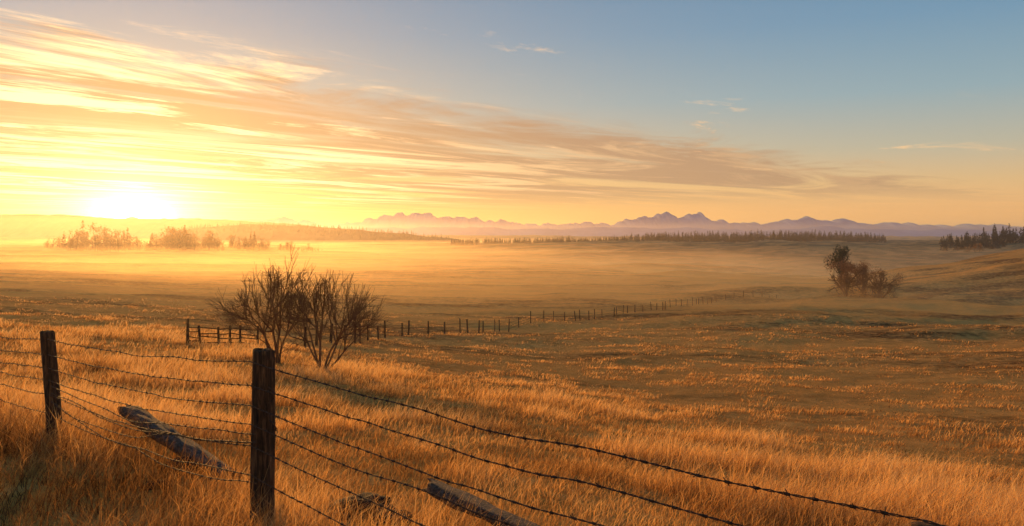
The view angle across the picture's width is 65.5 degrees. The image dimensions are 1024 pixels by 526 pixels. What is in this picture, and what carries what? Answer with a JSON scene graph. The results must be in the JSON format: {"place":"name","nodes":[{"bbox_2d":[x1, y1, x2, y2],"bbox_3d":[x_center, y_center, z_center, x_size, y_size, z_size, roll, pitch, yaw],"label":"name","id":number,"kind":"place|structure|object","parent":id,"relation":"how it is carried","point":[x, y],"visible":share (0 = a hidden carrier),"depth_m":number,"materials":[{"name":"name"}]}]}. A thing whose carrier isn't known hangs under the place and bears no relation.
{"place":"outdoors","nodes":[
{"label":"outdoors","id":0,"kind":"place"},
{"bbox_2d":[0,214,313,237],"bbox_3d":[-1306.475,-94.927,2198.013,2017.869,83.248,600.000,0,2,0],"label":"hill","id":1,"kind":"structure","parent":0,"point":[31,225],"depth_m":2107.79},
{"bbox_2d":[148,224,470,242],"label":"hill","id":2,"kind":"structure","parent":0,"point":[281,236],"depth_m":1396.40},
{"bbox_2d":[176,221,449,241],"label":"ridge tree line","id":3,"kind":"object","parent":2,"relation":"on","point":[381,231],"visible":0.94,"depth_m":1415.48,"materials":[{"name":"green plant"}]},
{"bbox_2d":[0,235,1023,525],"bbox_3d":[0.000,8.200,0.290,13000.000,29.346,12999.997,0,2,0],"label":"ground","id":4,"kind":"structure","parent":0,"point":[962,291],"depth_m":94.60,"materials":[{"name":"brown plant"}]},
{"bbox_2d":[141,479,171,489],"bbox_3d":[-3.293,2.145,7.276,0.365,0.337,0.318,0,2,0],"label":"dirt clod","id":5,"kind":"object","parent":4,"relation":"on","point":[157,481],"visible":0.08,"depth_m":7.23,"materials":[{"name":"soil"}]},
{"bbox_2d":[159,456,197,475],"bbox_3d":[-3.448,2.153,8.286,0.411,0.270,0.374,0,2,0],"label":"dirt clod","id":6,"kind":"object","parent":4,"relation":"on","point":[185,460],"visible":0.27,"depth_m":8.22,"materials":[{"name":"soil"}]},
{"bbox_2d":[117,405,240,478],"bbox_3d":[-3.730,1.949,8.796,2.568,0.434,0.202,2,3,41],"label":"fallen plank","id":7,"kind":"object","parent":4,"relation":"on","point":[190,449],"visible":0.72,"depth_m":8.72,"materials":[{"name":"wood"}]},
{"bbox_2d":[43,220,322,251],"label":"distant tree line","id":8,"kind":"object","parent":4,"relation":"on","point":[173,240],"visible":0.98,"depth_m":671.56,"materials":[{"name":"orange plant"}]},
{"bbox_2d":[186,318,258,345],"bbox_3d":[-14.039,3.580,39.093,0.403,2.121,4.607,1,2,26],"label":"wooden gate fence","id":9,"kind":"object","parent":4,"relation":"on","point":[200,333],"visible":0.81,"depth_m":38.50,"materials":[{"name":"brown wood"}]},
{"bbox_2d":[204,246,326,362],"bbox_3d":[-9.423,1.592,30.081,4.404,4.784,4.679,0,2,0],"label":"bare tree","id":10,"kind":"object","parent":4,"relation":"on","point":[273,290],"visible":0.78,"depth_m":30.18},
{"bbox_2d":[254,268,392,370],"bbox_3d":[-6.859,2.166,29.642,4.726,4.013,4.359,1,2,28],"label":"bare tree","id":11,"kind":"object","parent":4,"relation":"on","point":[304,309],"visible":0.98,"depth_m":29.40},
{"bbox_2d":[327,492,394,522],"bbox_3d":[-1.225,2.023,6.499,0.528,0.260,0.498,-1,2,-34],"label":"dirt clod","id":12,"kind":"object","parent":4,"relation":"on","point":[366,495],"visible":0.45,"depth_m":6.38,"materials":[{"name":"soil"}]},
{"bbox_2d":[369,510,412,525],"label":"dirt clod","id":13,"kind":"object","parent":4,"relation":"on","point":[395,514],"visible":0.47,"depth_m":6.12,"materials":[{"name":"soil"}]},
{"bbox_2d":[0,330,959,525],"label":"barbed wire fence","id":14,"kind":"object","parent":4,"relation":"on","point":[262,434],"visible":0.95,"depth_m":5.89,"materials":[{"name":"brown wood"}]},
{"bbox_2d":[422,478,539,525],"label":"fallen plank","id":15,"kind":"object","parent":4,"relation":"on","point":[446,490],"visible":0.91,"depth_m":6.06,"materials":[{"name":"wood"}]},
{"bbox_2d":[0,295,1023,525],"bbox_3d":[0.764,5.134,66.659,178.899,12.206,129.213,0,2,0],"label":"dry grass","id":16,"kind":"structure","parent":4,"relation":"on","point":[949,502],"depth_m":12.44,"materials":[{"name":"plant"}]},
{"bbox_2d":[304,291,776,347],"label":"pasture fence","id":17,"kind":"object","parent":4,"relation":"on","point":[384,330],"visible":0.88,"depth_m":87.33,"materials":[{"name":"brown wood"}]},
{"bbox_2d":[450,228,886,244],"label":"conifer forest","id":18,"kind":"object","parent":4,"relation":"on","point":[746,237],"visible":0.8,"depth_m":1016.76,"materials":[{"name":"brown plant"}]},
{"bbox_2d":[823,242,850,285],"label":"evergreen tree","id":19,"kind":"object","parent":4,"relation":"on","point":[843,254],"visible":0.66,"depth_m":234.70,"materials":[{"name":"green plant"}]},
{"bbox_2d":[824,258,872,296],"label":"broadleaf tree","id":20,"kind":"object","parent":4,"relation":"on","point":[847,280],"visible":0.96,"depth_m":209.49,"materials":[{"name":"brown plant"}]},
{"bbox_2d":[846,260,879,291],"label":"broadleaf tree","id":21,"kind":"object","parent":4,"relation":"on","point":[867,287],"visible":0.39,"depth_m":215.77,"materials":[{"name":"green plant"}]},
{"bbox_2d":[857,266,905,297],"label":"broadleaf tree","id":22,"kind":"object","parent":4,"relation":"on","point":[880,287],"visible":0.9,"depth_m":206.07,"materials":[{"name":"brown plant"}]},
{"bbox_2d":[963,243,983,251],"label":"shrub","id":23,"kind":"object","parent":4,"relation":"on","point":[976,248],"visible":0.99,"depth_m":589.85,"materials":[{"name":"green plant"}]},
{"bbox_2d":[939,223,1023,250],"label":"conifer grove","id":24,"kind":"object","parent":4,"relation":"on","point":[1009,237],"visible":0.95,"depth_m":628.57,"materials":[{"name":"brown plant"}]},
{"bbox_2d":[0,0,1023,226],"label":"sky","id":25,"kind":"structure","parent":0,"point":[327,112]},
{"bbox_2d":[97,212,1023,231],"bbox_3d":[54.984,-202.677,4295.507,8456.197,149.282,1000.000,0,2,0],"label":"mountain range","id":26,"kind":"structure","parent":0,"point":[656,221],"depth_m":4176.37,"materials":[{"name":"purple stone"}]},
{"bbox_2d":[341,226,1022,236],"bbox_3d":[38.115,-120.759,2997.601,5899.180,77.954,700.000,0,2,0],"label":"foothills","id":27,"kind":"structure","parent":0,"point":[594,231],"depth_m":2904.38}
]}

